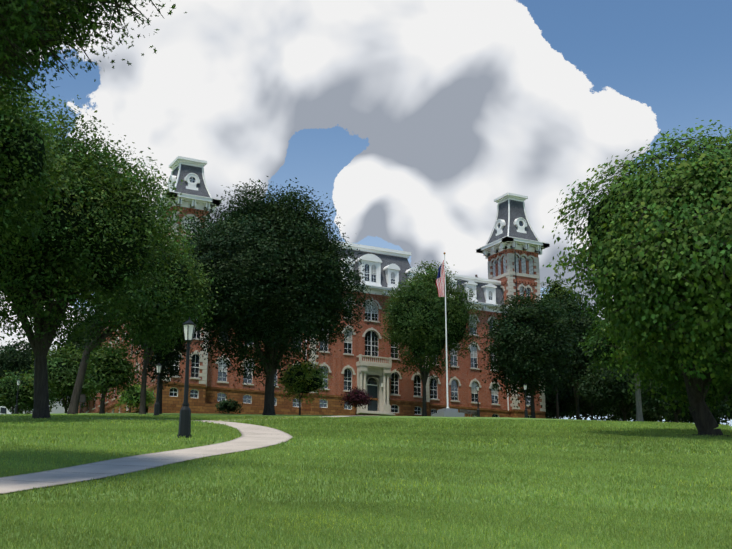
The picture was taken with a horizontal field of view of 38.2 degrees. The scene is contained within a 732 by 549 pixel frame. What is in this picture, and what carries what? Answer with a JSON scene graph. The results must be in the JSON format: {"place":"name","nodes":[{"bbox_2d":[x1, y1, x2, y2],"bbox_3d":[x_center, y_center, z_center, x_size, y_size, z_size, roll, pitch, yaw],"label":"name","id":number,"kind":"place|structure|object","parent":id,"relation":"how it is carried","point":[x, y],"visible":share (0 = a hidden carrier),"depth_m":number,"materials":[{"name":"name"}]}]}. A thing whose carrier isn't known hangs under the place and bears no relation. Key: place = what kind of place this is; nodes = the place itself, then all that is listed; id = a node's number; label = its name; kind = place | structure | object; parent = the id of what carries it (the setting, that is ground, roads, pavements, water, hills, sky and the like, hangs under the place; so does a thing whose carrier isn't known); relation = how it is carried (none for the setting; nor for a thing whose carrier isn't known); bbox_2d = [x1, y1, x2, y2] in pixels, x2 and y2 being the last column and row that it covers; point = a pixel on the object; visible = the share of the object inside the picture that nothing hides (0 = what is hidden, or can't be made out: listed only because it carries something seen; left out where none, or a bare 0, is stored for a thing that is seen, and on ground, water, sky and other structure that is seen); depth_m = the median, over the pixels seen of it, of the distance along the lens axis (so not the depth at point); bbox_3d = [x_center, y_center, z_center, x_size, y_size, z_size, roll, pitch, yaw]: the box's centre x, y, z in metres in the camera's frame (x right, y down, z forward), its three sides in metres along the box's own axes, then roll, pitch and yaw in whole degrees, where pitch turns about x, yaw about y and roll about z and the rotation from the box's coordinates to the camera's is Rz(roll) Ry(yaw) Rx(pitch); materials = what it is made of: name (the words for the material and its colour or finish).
{"place":"outdoors","nodes":[
{"label":"outdoors","id":0,"kind":"place"},
{"bbox_2d":[0,367,67,413],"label":"distant building","id":1,"kind":"structure","parent":0,"point":[60,409],"depth_m":372.25,"materials":[{"name":"concrete"}]},
{"bbox_2d":[0,74,80,264],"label":"tree","id":2,"kind":"object","parent":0,"point":[19,119],"depth_m":50.11,"materials":[{"name":"green plant"}]},
{"bbox_2d":[0,0,186,124],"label":"gum tree","id":3,"kind":"object","parent":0,"point":[31,5],"depth_m":20.39,"materials":[{"name":"green plant"}]},
{"bbox_2d":[0,417,291,493],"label":"path","id":4,"kind":"structure","parent":0,"point":[254,437],"depth_m":23.12,"materials":[{"name":"concrete"}]},
{"bbox_2d":[0,498,731,548],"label":"grass","id":5,"kind":"structure","parent":0,"point":[438,508],"depth_m":13.58,"materials":[{"name":"green plant"}]},
{"bbox_2d":[0,413,731,548],"bbox_3d":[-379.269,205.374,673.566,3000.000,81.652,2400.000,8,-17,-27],"label":"lawn","id":6,"kind":"structure","parent":0,"point":[311,471],"depth_m":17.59,"materials":[{"name":"green plant"}]},
{"bbox_2d":[0,406,10,413],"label":"car","id":7,"kind":"object","parent":6,"relation":"on","point":[4,410],"visible":0.08,"depth_m":105.12,"materials":[{"name":"white metal"}]},
{"bbox_2d":[14,379,20,413],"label":"lamp post","id":8,"kind":"object","parent":6,"relation":"on","point":[16,405],"visible":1,"depth_m":111.93,"materials":[{"name":"black metal"}]},
{"bbox_2d":[0,338,52,412],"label":"tree","id":9,"kind":"object","parent":6,"relation":"on","point":[8,348],"depth_m":154.70,"materials":[{"name":"green plant"}]},
{"bbox_2d":[0,368,57,413],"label":"tree","id":10,"kind":"object","parent":6,"relation":"on","point":[5,400],"depth_m":140.97,"materials":[{"name":"green plant"}]},
{"bbox_2d":[21,342,97,412],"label":"tree","id":11,"kind":"object","parent":6,"relation":"on","point":[53,388],"depth_m":133.23,"materials":[{"name":"green plant"}]},
{"bbox_2d":[58,312,103,402],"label":"tree","id":12,"kind":"object","parent":6,"relation":"on","point":[78,344],"depth_m":144.51,"materials":[{"name":"green plant"}]},
{"bbox_2d":[79,394,85,413],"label":"sign plaque","id":13,"kind":"object","parent":6,"relation":"on","point":[82,398],"visible":0.71,"depth_m":96.46,"materials":[{"name":"black"}]},
{"bbox_2d":[0,93,198,417],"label":"tree","id":14,"kind":"object","parent":6,"relation":"on","point":[91,166],"depth_m":58.64,"materials":[{"name":"green plant"}]},
{"bbox_2d":[72,340,149,413],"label":"tree","id":15,"kind":"object","parent":6,"relation":"on","point":[128,366],"depth_m":94.91,"materials":[{"name":"green plant"}]},
{"bbox_2d":[114,382,155,412],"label":"bush","id":16,"kind":"object","parent":6,"relation":"on","point":[137,405],"depth_m":114.79,"materials":[{"name":"green plant"}]},
{"bbox_2d":[67,216,224,413],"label":"tree","id":17,"kind":"object","parent":6,"relation":"on","point":[147,330],"depth_m":83.26,"materials":[{"name":"green plant"}]},
{"bbox_2d":[153,363,161,415],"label":"lamp post","id":18,"kind":"object","parent":6,"relation":"on","point":[156,404],"visible":0.85,"depth_m":73.42,"materials":[{"name":"black metal"}]},
{"bbox_2d":[130,320,203,413],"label":"tree","id":19,"kind":"object","parent":6,"relation":"on","point":[169,370],"depth_m":98.60,"materials":[{"name":"green plant"}]},
{"bbox_2d":[130,252,207,413],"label":"tree","id":20,"kind":"object","parent":6,"relation":"on","point":[142,408],"depth_m":94.56,"materials":[{"name":"green plant"}]},
{"bbox_2d":[177,316,195,437],"bbox_3d":[-5.588,3.169,33.031,0.460,3.850,0.406,8,-17,-27],"label":"lamp post","id":21,"kind":"object","parent":6,"relation":"on","point":[189,326],"visible":0.96,"depth_m":32.85,"materials":[{"name":"black metal"}]},
{"bbox_2d":[215,396,242,413],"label":"shrub","id":22,"kind":"object","parent":6,"relation":"on","point":[223,403],"depth_m":110.30,"materials":[{"name":"green plant"}]},
{"bbox_2d":[166,176,378,414],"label":"tree","id":23,"kind":"object","parent":6,"relation":"on","point":[230,227],"depth_m":98.39,"materials":[{"name":"green plant"}]},
{"bbox_2d":[201,415,378,420],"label":"walkway","id":24,"kind":"structure","parent":6,"relation":"on","point":[323,416],"depth_m":90.99,"materials":[{"name":"concrete"}]},
{"bbox_2d":[274,360,333,414],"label":"small tree","id":25,"kind":"object","parent":6,"relation":"on","point":[289,389],"depth_m":106.98,"materials":[{"name":"green plant"}]},
{"bbox_2d":[78,156,549,417],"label":"building","id":26,"kind":"structure","parent":6,"relation":"on","point":[511,249],"depth_m":132.16,"materials":[{"name":"brick"}]},
{"bbox_2d":[339,386,372,414],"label":"maple tree","id":27,"kind":"object","parent":6,"relation":"on","point":[348,401],"depth_m":116.59,"materials":[{"name":"purple plant"}]},
{"bbox_2d":[0,423,731,455],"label":"grass","id":28,"kind":"structure","parent":6,"relation":"on","point":[122,433],"depth_m":34.08,"materials":[{"name":"green plant"}]},
{"bbox_2d":[0,414,731,433],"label":"grass blades","id":29,"kind":"object","parent":6,"relation":"on","point":[482,423],"depth_m":57.94,"materials":[{"name":"green plant"}]},
{"bbox_2d":[375,260,485,415],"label":"tree","id":30,"kind":"object","parent":6,"relation":"on","point":[413,334],"depth_m":124.23,"materials":[{"name":"green plant"}]},
{"bbox_2d":[431,252,464,416],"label":"flagpole","id":31,"kind":"object","parent":6,"relation":"on","point":[447,411],"visible":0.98,"depth_m":115.04,"materials":[{"name":"white metal"}]},
{"bbox_2d":[436,260,444,296],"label":"flag","id":32,"kind":"object","parent":31,"relation":"attached to","point":[440,281],"visible":1,"depth_m":118.75,"materials":[{"name":"multicoloured fabric"}]},
{"bbox_2d":[460,409,476,416],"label":"bench","id":33,"kind":"object","parent":6,"relation":"on","point":[470,412],"visible":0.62,"depth_m":126.44,"materials":[{"name":"grey wood"}]},
{"bbox_2d":[476,385,479,416],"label":"lamp post","id":34,"kind":"object","parent":6,"relation":"on","point":[478,409],"visible":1,"depth_m":123.27,"materials":[{"name":"black metal"}]},
{"bbox_2d":[523,384,527,417],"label":"lamp post","id":35,"kind":"object","parent":6,"relation":"on","point":[525,410],"visible":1,"depth_m":114.64,"materials":[{"name":"black metal"}]},
{"bbox_2d":[472,288,582,417],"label":"tree","id":36,"kind":"object","parent":6,"relation":"on","point":[535,314],"depth_m":122.70,"materials":[{"name":"green plant"}]},
{"bbox_2d":[540,278,581,418],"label":"thin tree","id":37,"kind":"object","parent":6,"relation":"on","point":[554,282],"depth_m":153.02,"materials":[{"name":"green plant"}]},
{"bbox_2d":[545,377,581,418],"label":"tree","id":38,"kind":"object","parent":6,"relation":"on","point":[564,412],"depth_m":156.19,"materials":[{"name":"green plant"}]},
{"bbox_2d":[542,289,603,419],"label":"tree","id":39,"kind":"object","parent":6,"relation":"on","point":[582,321],"depth_m":136.57,"materials":[{"name":"green plant"}]},
{"bbox_2d":[560,374,611,419],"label":"tree","id":40,"kind":"object","parent":6,"relation":"on","point":[584,405],"depth_m":156.11,"materials":[{"name":"green plant"}]},
{"bbox_2d":[571,307,652,421],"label":"tree","id":41,"kind":"object","parent":6,"relation":"on","point":[598,339],"depth_m":90.42,"materials":[{"name":"green plant"}]},
{"bbox_2d":[563,361,663,420],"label":"tree","id":42,"kind":"object","parent":6,"relation":"on","point":[588,390],"depth_m":126.57,"materials":[{"name":"green plant"}]},
{"bbox_2d":[536,118,731,434],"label":"catalpa tree","id":43,"kind":"object","parent":6,"relation":"on","point":[714,336],"depth_m":39.18,"materials":[{"name":"green plant"}]},
{"bbox_2d":[597,398,673,421],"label":"bush","id":44,"kind":"object","parent":6,"relation":"on","point":[632,417],"depth_m":143.69,"materials":[{"name":"green plant"}]},
{"bbox_2d":[626,370,730,422],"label":"tree","id":45,"kind":"object","parent":6,"relation":"on","point":[652,403],"depth_m":116.47,"materials":[{"name":"green plant"}]},
{"bbox_2d":[646,393,731,425],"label":"bush","id":46,"kind":"object","parent":6,"relation":"on","point":[725,416],"depth_m":131.86,"materials":[{"name":"green plant"}]},
{"bbox_2d":[0,0,731,425],"label":"sky","id":47,"kind":"structure","parent":0,"point":[412,117],"materials":[{"name":"white"}]},
{"bbox_2d":[568,404,612,420],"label":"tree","id":48,"kind":"object","parent":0,"point":[600,417],"depth_m":165.92,"materials":[{"name":"green plant"}]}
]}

